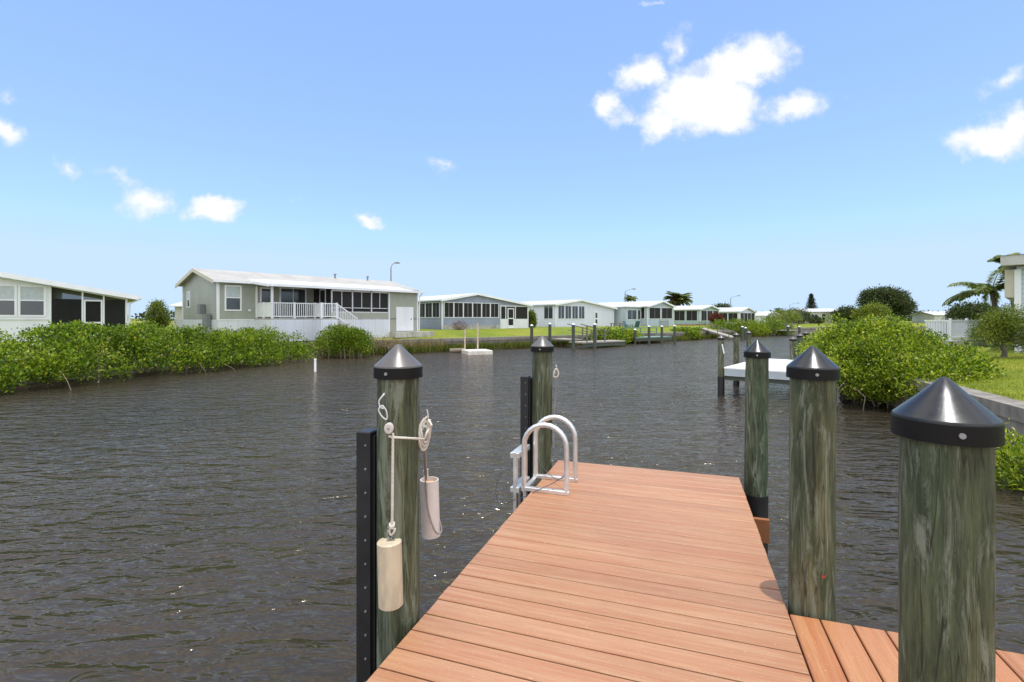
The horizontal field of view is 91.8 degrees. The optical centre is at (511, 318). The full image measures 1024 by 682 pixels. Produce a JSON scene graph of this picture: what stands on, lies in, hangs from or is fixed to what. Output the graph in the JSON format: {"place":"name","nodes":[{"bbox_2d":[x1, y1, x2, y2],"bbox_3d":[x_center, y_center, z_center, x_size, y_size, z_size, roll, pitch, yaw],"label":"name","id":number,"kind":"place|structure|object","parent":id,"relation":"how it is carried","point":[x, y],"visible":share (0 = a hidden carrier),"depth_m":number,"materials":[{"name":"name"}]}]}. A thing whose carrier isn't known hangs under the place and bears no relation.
{"place":"outdoors","nodes":[
{"label":"outdoors","id":0,"kind":"place"},
{"bbox_2d":[348,340,532,355],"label":"shore grass","id":1,"kind":"structure","parent":0,"point":[445,347],"depth_m":37.61,"materials":[{"name":"green plant"}]},
{"bbox_2d":[449,348,463,352],"bbox_3d":[-4.031,2.350,36.155,1.056,0.360,0.340,0,0,-17],"label":"floating log","id":2,"kind":"object","parent":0,"point":[452,350],"visible":0.74,"depth_m":36.02,"materials":[{"name":"brown wood"}]},
{"bbox_2d":[0,318,993,358],"bbox_3d":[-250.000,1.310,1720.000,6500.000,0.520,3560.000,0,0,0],"label":"lawn","id":3,"kind":"structure","parent":0,"point":[505,332],"depth_m":47.05,"materials":[{"name":"green plant"}]},
{"bbox_2d":[0,272,141,341],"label":"house","id":4,"kind":"structure","parent":3,"relation":"on","point":[27,301],"depth_m":24.13,"materials":[{"name":"white paint"}]},
{"bbox_2d":[0,284,16,316],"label":"window","id":5,"kind":"structure","parent":4,"relation":"in","point":[8,292],"depth_m":23.16,"materials":[{"name":"grey glass"}]},
{"bbox_2d":[18,285,45,316],"bbox_3d":[-22.892,-0.830,23.663,0.980,1.520,0.050,0,0,-40],"label":"window","id":6,"kind":"structure","parent":4,"relation":"in","point":[31,298],"depth_m":23.66,"materials":[{"name":"grey glass"}]},
{"bbox_2d":[84,300,102,337],"bbox_3d":[-21.201,0.045,25.111,0.730,1.970,0.115,0,0,-40],"label":"screen door","id":7,"kind":"structure","parent":4,"relation":"in","point":[84,300],"depth_m":25.10,"materials":[{"name":"white paint"}]},
{"bbox_2d":[143,299,171,329],"bbox_3d":[-26.074,-0.191,36.468,1.907,2.669,1.819,0,0,0],"label":"tree","id":8,"kind":"object","parent":3,"relation":"on","point":[157,306],"visible":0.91,"depth_m":36.29,"materials":[{"name":"green plant"}]},
{"bbox_2d":[168,302,181,318],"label":"house","id":9,"kind":"structure","parent":3,"relation":"on","point":[178,310],"depth_m":50.07,"materials":[{"name":"beige paint"}]},
{"bbox_2d":[174,319,192,329],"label":"utility wall","id":10,"kind":"structure","parent":3,"relation":"on","point":[178,322],"depth_m":37.60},
{"bbox_2d":[175,268,424,341],"bbox_3d":[-14.940,-1.080,37.906,10.730,5.120,15.770,0,0,41],"label":"mobile home","id":11,"kind":"object","parent":3,"relation":"on","point":[310,306],"visible":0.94,"depth_m":33.95,"materials":[{"name":"grey"}]},
{"bbox_2d":[187,291,189,307],"bbox_3d":[-22.650,-1.320,34.721,0.640,1.140,0.050,0,0,42],"label":"window","id":12,"kind":"structure","parent":11,"relation":"in","point":[188,292],"depth_m":34.75,"materials":[{"name":"white glass"}]},
{"bbox_2d":[224,285,241,310],"bbox_3d":[-17.792,-1.290,31.649,0.050,1.640,1.000,0,0,41],"label":"window","id":13,"kind":"structure","parent":11,"relation":"in","point":[232,293],"depth_m":31.63,"materials":[{"name":"white glass"}]},
{"bbox_2d":[260,287,270,302],"bbox_3d":[-16.454,-1.395,33.161,0.050,1.330,0.760,0,0,41],"label":"window","id":14,"kind":"structure","parent":11,"relation":"in","point":[265,293],"depth_m":33.15,"materials":[{"name":"glass"}]},
{"bbox_2d":[279,287,306,317],"bbox_3d":[-15.234,-1.050,34.539,0.050,2.160,1.880,0,0,41],"label":"sliding door","id":15,"kind":"structure","parent":11,"relation":"in","point":[287,295],"depth_m":34.52,"materials":[{"name":"white paint"}]},
{"bbox_2d":[319,289,325,317],"bbox_3d":[-13.263,-1.035,34.844,0.900,2.030,0.095,0,0,42],"label":"screen door","id":16,"kind":"structure","parent":11,"relation":"in","point":[319,289],"depth_m":34.63,"materials":[{"name":"white paint"}]},
{"bbox_2d":[396,307,412,330],"bbox_3d":[-8.317,0.050,38.572,0.067,1.860,1.600,0,0,42],"label":"storage door","id":17,"kind":"structure","parent":11,"relation":"in","point":[404,315],"depth_m":38.53,"materials":[{"name":"white paint"}]},
{"bbox_2d":[390,262,399,280],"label":"street lamp","id":18,"kind":"object","parent":3,"relation":"on","point":[391,270],"visible":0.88,"depth_m":61.96,"materials":[{"name":"metal"}]},
{"bbox_2d":[389,331,433,337],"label":"patio slab","id":19,"kind":"structure","parent":3,"relation":"on","point":[411,334],"depth_m":38.03,"materials":[{"name":"concrete"}]},
{"bbox_2d":[451,320,468,329],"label":"garden shrub","id":20,"kind":"object","parent":3,"relation":"on","point":[458,326],"visible":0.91,"depth_m":45.92,"materials":[{"name":"red plant"}]},
{"bbox_2d":[418,293,532,329],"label":"house","id":21,"kind":"structure","parent":3,"relation":"on","point":[442,312],"depth_m":49.68,"materials":[{"name":"grey paint"}]},
{"bbox_2d":[507,308,513,327],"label":"screen door","id":22,"kind":"structure","parent":21,"relation":"in","point":[510,311],"depth_m":52.31,"materials":[{"name":"white paint"}]},
{"bbox_2d":[528,309,537,327],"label":"garden shrub","id":23,"kind":"object","parent":3,"relation":"on","point":[532,316],"visible":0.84,"depth_m":56.70,"materials":[{"name":"green plant"}]},
{"bbox_2d":[523,299,617,326],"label":"house","id":24,"kind":"structure","parent":3,"relation":"on","point":[561,313],"depth_m":62.49,"materials":[{"name":"white paint"}]},
{"bbox_2d":[544,305,552,318],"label":"window","id":25,"kind":"structure","parent":24,"relation":"in","point":[548,310],"depth_m":60.92,"materials":[{"name":"glass"}]},
{"bbox_2d":[558,305,564,318],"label":"window","id":26,"kind":"structure","parent":24,"relation":"in","point":[561,308],"depth_m":60.61,"materials":[{"name":"glass"}]},
{"bbox_2d":[565,305,570,318],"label":"window","id":27,"kind":"structure","parent":24,"relation":"in","point":[567,308],"depth_m":61.29,"materials":[{"name":"glass"}]},
{"bbox_2d":[572,306,577,318],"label":"window","id":28,"kind":"structure","parent":24,"relation":"in","point":[574,308],"depth_m":62.17,"materials":[{"name":"grey glass"}]},
{"bbox_2d":[578,306,584,318],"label":"window","id":29,"kind":"structure","parent":24,"relation":"in","point":[581,309],"depth_m":62.92,"materials":[{"name":"grey glass"}]},
{"bbox_2d":[130,309,1010,320],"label":"distant trees","id":30,"kind":"object","parent":3,"relation":"on","point":[142,316],"visible":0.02,"depth_m":204.74,"materials":[{"name":"green plant"}]},
{"bbox_2d":[623,294,637,301],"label":"palm tree","id":31,"kind":"object","parent":3,"relation":"on","point":[628,298],"visible":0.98,"depth_m":99.80,"materials":[{"name":"green plant"}]},
{"bbox_2d":[599,301,676,325],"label":"house","id":32,"kind":"structure","parent":3,"relation":"on","point":[649,313],"depth_m":68.71,"materials":[{"name":"white"}]},
{"bbox_2d":[627,310,636,319],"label":"window","id":33,"kind":"structure","parent":32,"relation":"in","point":[631,314],"depth_m":67.33,"materials":[{"name":"grey glass"}]},
{"bbox_2d":[637,310,640,319],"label":"window","id":34,"kind":"structure","parent":32,"relation":"in","point":[638,311],"depth_m":68.34,"materials":[{"name":"white glass"}]},
{"bbox_2d":[663,291,692,305],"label":"palm tree","id":35,"kind":"object","parent":3,"relation":"on","point":[678,299],"visible":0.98,"depth_m":97.04,"materials":[{"name":"green plant"}]},
{"bbox_2d":[674,305,721,323],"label":"house","id":36,"kind":"structure","parent":3,"relation":"on","point":[696,314],"depth_m":83.73,"materials":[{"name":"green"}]},
{"bbox_2d":[708,312,723,323],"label":"garden shrub","id":37,"kind":"object","parent":3,"relation":"on","point":[713,316],"visible":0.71,"depth_m":79.62,"materials":[{"name":"red plant"}]},
{"bbox_2d":[714,302,729,307],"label":"tree","id":38,"kind":"object","parent":3,"relation":"on","point":[722,305],"visible":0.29,"depth_m":117.16,"materials":[{"name":"green plant"}]},
{"bbox_2d":[719,307,757,322],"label":"house","id":39,"kind":"structure","parent":3,"relation":"on","point":[745,313],"depth_m":96.80,"materials":[{"name":"white paint"}]},
{"bbox_2d":[755,311,783,322],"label":"house","id":40,"kind":"structure","parent":3,"relation":"on","point":[762,314],"depth_m":111.46,"materials":[{"name":"white"}]},
{"bbox_2d":[767,308,803,322],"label":"garden shrub","id":41,"kind":"object","parent":3,"relation":"on","point":[793,317],"visible":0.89,"depth_m":91.14,"materials":[{"name":"green plant"}]},
{"bbox_2d":[781,307,816,323],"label":"garden shrub","id":42,"kind":"object","parent":3,"relation":"on","point":[805,314],"visible":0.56,"depth_m":95.25,"materials":[{"name":"green plant"}]},
{"bbox_2d":[804,293,817,308],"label":"pine tree","id":43,"kind":"object","parent":3,"relation":"on","point":[811,299],"visible":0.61,"depth_m":124.65,"materials":[{"name":"green plant"}]},
{"bbox_2d":[787,309,837,322],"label":"house","id":44,"kind":"structure","parent":3,"relation":"on","point":[819,312],"depth_m":106.32,"materials":[{"name":"beige"}]},
{"bbox_2d":[806,315,822,323],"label":"garden shrub","id":45,"kind":"object","parent":3,"relation":"on","point":[818,319],"visible":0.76,"depth_m":99.42,"materials":[{"name":"green plant"}]},
{"bbox_2d":[830,304,855,321],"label":"tree","id":46,"kind":"object","parent":3,"relation":"on","point":[845,311],"visible":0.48,"depth_m":103.20,"materials":[{"name":"green plant"}]},
{"bbox_2d":[849,300,892,322],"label":"tree","id":47,"kind":"object","parent":3,"relation":"on","point":[876,309],"visible":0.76,"depth_m":98.94,"materials":[{"name":"green plant"}]},
{"bbox_2d":[854,284,918,320],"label":"tree","id":48,"kind":"object","parent":3,"relation":"on","point":[899,301],"visible":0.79,"depth_m":110.38,"materials":[{"name":"green plant"}]},
{"bbox_2d":[909,311,985,322],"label":"house","id":49,"kind":"structure","parent":3,"relation":"on","point":[921,317],"depth_m":110.57,"materials":[{"name":"beige"}]},
{"bbox_2d":[0,333,1023,681],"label":"water","id":50,"kind":"structure","parent":0,"point":[188,525],"depth_m":7.14,"materials":[{"name":"grey liquid"}]},
{"bbox_2d":[61,349,235,389],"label":"mangrove stems","id":51,"kind":"object","parent":50,"relation":"in","point":[132,369],"visible":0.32,"depth_m":20.31,"materials":[{"name":"brown plant"}]},
{"bbox_2d":[0,319,320,392],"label":"mangrove thicket","id":52,"kind":"object","parent":50,"relation":"in","point":[141,342],"visible":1,"depth_m":20.58,"materials":[{"name":"green plant"}]},
{"bbox_2d":[314,323,375,358],"bbox_3d":[-10.611,1.529,31.363,3.744,2.506,2.982,0,0,0],"label":"mangrove bush","id":53,"kind":"object","parent":50,"relation":"in","point":[345,340],"visible":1,"depth_m":30.88,"materials":[{"name":"green plant"}]},
{"bbox_2d":[356,428,376,681],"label":"guard post","id":54,"kind":"object","parent":50,"relation":"in","point":[366,550],"visible":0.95,"depth_m":2.62,"materials":[{"name":"black plastic"}]},
{"bbox_2d":[313,335,446,354],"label":"dry reeds","id":55,"kind":"object","parent":50,"relation":"on","point":[429,343],"visible":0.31,"depth_m":36.10,"materials":[{"name":"brown plant"}]},
{"bbox_2d":[370,334,406,354],"bbox_3d":[-8.743,1.941,34.533,2.958,1.680,1.833,0,0,0],"label":"dry shrub","id":56,"kind":"object","parent":50,"relation":"in","point":[386,343],"visible":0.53,"depth_m":34.39,"materials":[{"name":"brown plant"}]},
{"bbox_2d":[373,344,422,668],"bbox_3d":[-0.608,2.058,2.650,0.256,3.843,0.260,0,0,0],"label":"dock piling","id":57,"kind":"object","parent":50,"relation":"in","point":[397,371],"visible":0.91,"depth_m":2.56,"materials":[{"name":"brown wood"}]},
{"bbox_2d":[378,392,432,524],"bbox_3d":[-0.539,0.715,2.563,0.292,0.671,0.140,0,0,-30],"label":"rope and pulley","id":58,"kind":"object","parent":57,"relation":"attached to","point":[389,429],"visible":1,"depth_m":2.52,"materials":[{"name":"fabric"}]},
{"bbox_2d":[377,521,402,611],"bbox_3d":[-0.619,1.246,2.520,0.131,0.426,0.123,0,0,0],"label":"rope weight","id":59,"kind":"object","parent":58,"relation":"hanging from","point":[390,575],"visible":1,"depth_m":2.47,"materials":[{"name":"beige plastic"}]},
{"bbox_2d":[420,439,441,538],"bbox_3d":[-0.465,0.949,2.794,0.129,0.605,0.238,0,0,0],"label":"rope weight","id":60,"kind":"object","parent":58,"relation":"hanging from","point":[431,525],"visible":0.93,"depth_m":2.81,"materials":[{"name":"white plastic"}]},
{"bbox_2d":[366,460,1023,681],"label":"dock","id":61,"kind":"object","parent":57,"relation":"attached to","point":[605,573],"visible":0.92,"depth_m":2.72,"materials":[{"name":"brown wood"}]},
{"bbox_2d":[496,415,577,511],"bbox_3d":[0.240,1.889,4.706,0.693,1.887,0.466,0,0,19],"label":"dock ladder","id":62,"kind":"object","parent":61,"relation":"attached to","point":[524,483],"visible":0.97,"depth_m":4.61,"materials":[{"name":"metal"}]},
{"bbox_2d":[3,327,924,385],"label":"seawall","id":63,"kind":"object","parent":50,"relation":"in","point":[473,340],"visible":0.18,"depth_m":38.85,"materials":[{"name":"concrete"}]},
{"bbox_2d":[699,322,735,337],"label":"gangway","id":64,"kind":"object","parent":63,"relation":"on","point":[719,333],"visible":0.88,"depth_m":59.80,"materials":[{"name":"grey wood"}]},
{"bbox_2d":[462,323,492,354],"bbox_3d":[-2.461,1.905,34.757,1.750,3.150,1.800,0,0,-20],"label":"swim float","id":65,"kind":"object","parent":50,"relation":"on","point":[477,351],"visible":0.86,"depth_m":34.32,"materials":[{"name":"plastic"}]},
{"bbox_2d":[520,375,531,503],"bbox_3d":[0.163,2.060,5.522,0.106,2.840,0.135,0,0,19],"label":"guard post","id":66,"kind":"object","parent":50,"relation":"in","point":[525,402],"visible":0.26,"depth_m":5.47,"materials":[{"name":"black plastic"}]},
{"bbox_2d":[530,324,532,342],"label":"dock piling","id":67,"kind":"object","parent":50,"relation":"in","point":[531,333],"visible":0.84,"depth_m":41.82,"materials":[{"name":"white paint"}]},
{"bbox_2d":[531,335,553,486],"bbox_3d":[0.327,2.085,5.494,0.255,3.790,0.260,0,0,0],"label":"dock piling","id":68,"kind":"object","parent":50,"relation":"in","point":[542,348],"visible":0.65,"depth_m":5.40,"materials":[{"name":"green wood"}]},
{"bbox_2d":[553,365,558,447],"bbox_3d":[0.466,0.965,5.431,0.090,0.920,0.063,0,0,45],"label":"rope and hook","id":69,"kind":"object","parent":68,"relation":"hanging from","point":[556,370],"visible":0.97,"depth_m":5.43,"materials":[{"name":"fabric"}]},
{"bbox_2d":[548,323,550,342],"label":"dock piling","id":70,"kind":"object","parent":50,"relation":"in","point":[549,332],"visible":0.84,"depth_m":42.59,"materials":[{"name":"white paint"}]},
{"bbox_2d":[571,323,574,349],"bbox_3d":[4.834,1.930,39.092,0.291,3.100,0.284,0,0,0],"label":"dock piling","id":71,"kind":"object","parent":50,"relation":"in","point":[573,336],"visible":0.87,"depth_m":38.98,"materials":[{"name":"white paint"}]},
{"bbox_2d":[551,324,624,346],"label":"dock","id":72,"kind":"object","parent":50,"relation":"on","point":[604,342],"visible":0.82,"depth_m":42.34,"materials":[{"name":"grey wood"}]},
{"bbox_2d":[593,323,595,348],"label":"dock piling","id":73,"kind":"object","parent":50,"relation":"in","point":[594,335],"visible":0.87,"depth_m":40.34,"materials":[{"name":"white paint"}]},
{"bbox_2d":[588,326,630,343],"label":"mangrove clump","id":74,"kind":"object","parent":50,"relation":"in","point":[613,334],"visible":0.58,"depth_m":45.94,"materials":[{"name":"green plant"}]},
{"bbox_2d":[615,326,643,343],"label":"mangrove clump","id":75,"kind":"object","parent":50,"relation":"in","point":[630,334],"visible":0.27,"depth_m":48.89,"materials":[{"name":"green plant"}]},
{"bbox_2d":[622,327,671,340],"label":"dock","id":76,"kind":"object","parent":50,"relation":"on","point":[653,338],"visible":0.61,"depth_m":50.07,"materials":[{"name":"grey wood"}]},
{"bbox_2d":[648,326,650,344],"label":"dock piling","id":77,"kind":"object","parent":50,"relation":"in","point":[649,335],"visible":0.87,"depth_m":46.96,"materials":[{"name":"white paint"}]},
{"bbox_2d":[673,325,675,342],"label":"dock piling","id":78,"kind":"object","parent":50,"relation":"in","point":[674,333],"visible":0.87,"depth_m":48.97,"materials":[{"name":"white paint"}]},
{"bbox_2d":[670,325,702,339],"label":"mangrove clump","id":79,"kind":"object","parent":50,"relation":"in","point":[693,332],"visible":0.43,"depth_m":57.29,"materials":[{"name":"green plant"}]},
{"bbox_2d":[717,335,724,395],"bbox_3d":[6.702,2.255,15.900,0.227,3.450,0.227,0,0,0],"label":"dock piling","id":80,"kind":"object","parent":50,"relation":"in","point":[721,380],"visible":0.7,"depth_m":15.81,"materials":[{"name":"grey wood"}]},
{"bbox_2d":[724,359,792,384],"bbox_3d":[9.156,1.756,16.737,2.900,0.410,4.600,0,0,39],"label":"boat lift platform","id":81,"kind":"object","parent":80,"relation":"attached to","point":[777,371],"visible":0.39,"depth_m":15.54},
{"bbox_2d":[706,318,750,334],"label":"mangrove clump","id":82,"kind":"object","parent":50,"relation":"in","point":[729,325],"visible":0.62,"depth_m":66.58,"materials":[{"name":"green plant"}]},
{"bbox_2d":[733,332,739,385],"bbox_3d":[8.229,2.244,18.200,0.231,3.471,0.231,0,0,0],"label":"dock piling","id":83,"kind":"object","parent":50,"relation":"in","point":[736,335],"visible":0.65,"depth_m":18.12,"materials":[{"name":"grey wood"}]},
{"bbox_2d":[741,326,743,339],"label":"dock piling","id":84,"kind":"object","parent":50,"relation":"in","point":[742,332],"visible":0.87,"depth_m":57.53,"materials":[{"name":"white paint"}]},
{"bbox_2d":[746,331,751,348],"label":"dock piling","id":85,"kind":"object","parent":50,"relation":"in","point":[748,338],"visible":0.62,"depth_m":21.42,"materials":[{"name":"grey wood"}]},
{"bbox_2d":[738,319,772,335],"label":"mangrove clump","id":86,"kind":"object","parent":50,"relation":"in","point":[763,330],"visible":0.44,"depth_m":68.47,"materials":[{"name":"green plant"}]},
{"bbox_2d":[744,340,770,555],"bbox_3d":[2.409,2.097,4.910,0.243,3.767,0.243,1,0,0],"label":"dock piling","id":87,"kind":"object","parent":50,"relation":"in","point":[757,354],"visible":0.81,"depth_m":4.82,"materials":[{"name":"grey wood"}]},
{"bbox_2d":[746,317,786,335],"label":"mangrove clump","id":88,"kind":"object","parent":50,"relation":"in","point":[775,326],"visible":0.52,"depth_m":71.61,"materials":[{"name":"green plant"}]},
{"bbox_2d":[769,319,795,334],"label":"mangrove clump","id":89,"kind":"object","parent":50,"relation":"in","point":[790,328],"visible":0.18,"depth_m":75.40,"materials":[{"name":"green plant"}]},
{"bbox_2d":[789,337,796,359],"bbox_3d":[10.540,2.330,18.600,0.261,3.300,0.261,0,0,0],"label":"dock piling","id":90,"kind":"object","parent":50,"relation":"in","point":[793,343],"visible":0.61,"depth_m":18.51,"materials":[{"name":"grey wood"}]},
{"bbox_2d":[796,333,802,356],"bbox_3d":[11.903,2.299,20.500,0.261,3.363,0.261,0,0,0],"label":"dock piling","id":91,"kind":"object","parent":50,"relation":"in","point":[799,336],"visible":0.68,"depth_m":20.41,"materials":[{"name":"grey wood"}]},
{"bbox_2d":[786,346,839,681],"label":"dock piling","id":92,"kind":"object","parent":50,"relation":"in","point":[813,373],"visible":0.94,"depth_m":2.65,"materials":[{"name":"brown wood"}]},
{"bbox_2d":[844,376,1023,455],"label":"seawall","id":93,"kind":"object","parent":50,"relation":"in","point":[1003,408],"depth_m":9.28,"materials":[{"name":"concrete"}]},
{"bbox_2d":[891,377,1004,681],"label":"dock piling","id":94,"kind":"object","parent":50,"relation":"in","point":[949,432],"visible":1,"depth_m":1.46,"materials":[{"name":"brown wood"}]},
{"bbox_2d":[995,418,1023,500],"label":"shore shrub","id":95,"kind":"object","parent":50,"relation":"in","point":[1012,470],"visible":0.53,"depth_m":7.18,"materials":[{"name":"green plant"}]},
{"bbox_2d":[0,0,1023,317],"label":"sky","id":96,"kind":"structure","parent":0,"point":[771,154],"materials":[{"name":"blue"}]},
{"bbox_2d":[551,332,755,345],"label":"shore grass","id":97,"kind":"structure","parent":0,"point":[566,343],"depth_m":54.68,"materials":[{"name":"green plant"}]},
{"bbox_2d":[927,330,1023,400],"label":"lawn","id":98,"kind":"structure","parent":0,"point":[985,348],"depth_m":13.47,"materials":[{"name":"green plant"}]},
{"bbox_2d":[794,311,999,409],"bbox_3d":[11.361,1.265,15.261,5.356,3.032,5.213,0,0,0],"label":"mangrove bush","id":99,"kind":"object","parent":98,"relation":"on","point":[859,353],"visible":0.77,"depth_m":14.18,"materials":[{"name":"green plant"}]},
{"bbox_2d":[882,344,1012,398],"bbox_3d":[11.233,1.729,13.159,3.776,2.046,2.603,0,0,-30],"label":"mangrove bush","id":100,"kind":"object","parent":98,"relation":"on","point":[947,363],"visible":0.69,"depth_m":12.52,"materials":[{"name":"green plant"}]},
{"bbox_2d":[924,318,985,347],"bbox_3d":[23.252,0.790,26.104,3.201,1.580,1.300,0,0,-24],"label":"picket fence","id":101,"kind":"object","parent":98,"relation":"on","point":[950,327],"visible":0.66,"depth_m":25.45,"materials":[{"name":"white paint"}]},
{"bbox_2d":[942,268,1004,345],"bbox_3d":[24.857,-0.669,25.711,3.976,4.152,3.635,0,0,-34],"label":"palm tree","id":102,"kind":"object","parent":98,"relation":"on","point":[990,290],"visible":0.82,"depth_m":25.60,"materials":[{"name":"green plant"}]},
{"bbox_2d":[941,298,1007,320],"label":"tree","id":103,"kind":"object","parent":98,"relation":"on","point":[962,311],"visible":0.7,"depth_m":47.51,"materials":[{"name":"green plant"}]},
{"bbox_2d":[960,300,1023,357],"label":"tree","id":104,"kind":"object","parent":98,"relation":"on","point":[1005,323],"visible":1,"depth_m":17.85,"materials":[{"name":"green plant"}]},
{"bbox_2d":[987,253,1021,309],"bbox_3d":[30.145,-1.256,30.163,2.017,5.296,1.806,0,0,-37],"label":"palm tree","id":105,"kind":"object","parent":98,"relation":"on","point":[996,259],"visible":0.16,"depth_m":30.24,"materials":[{"name":"green plant"}]},
{"bbox_2d":[999,254,1023,352],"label":"house","id":106,"kind":"structure","parent":98,"relation":"on","point":[1012,266],"depth_m":20.44,"materials":[{"name":"beige paint"}]},
{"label":"dock piling","id":107,"kind":"object","parent":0,"visible":0},
{"bbox_2d":[773,323,798,330],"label":"dock","id":108,"kind":"object","parent":107,"relation":"attached to","point":[786,327],"visible":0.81,"depth_m":71.10,"materials":[{"name":"grey wood"}]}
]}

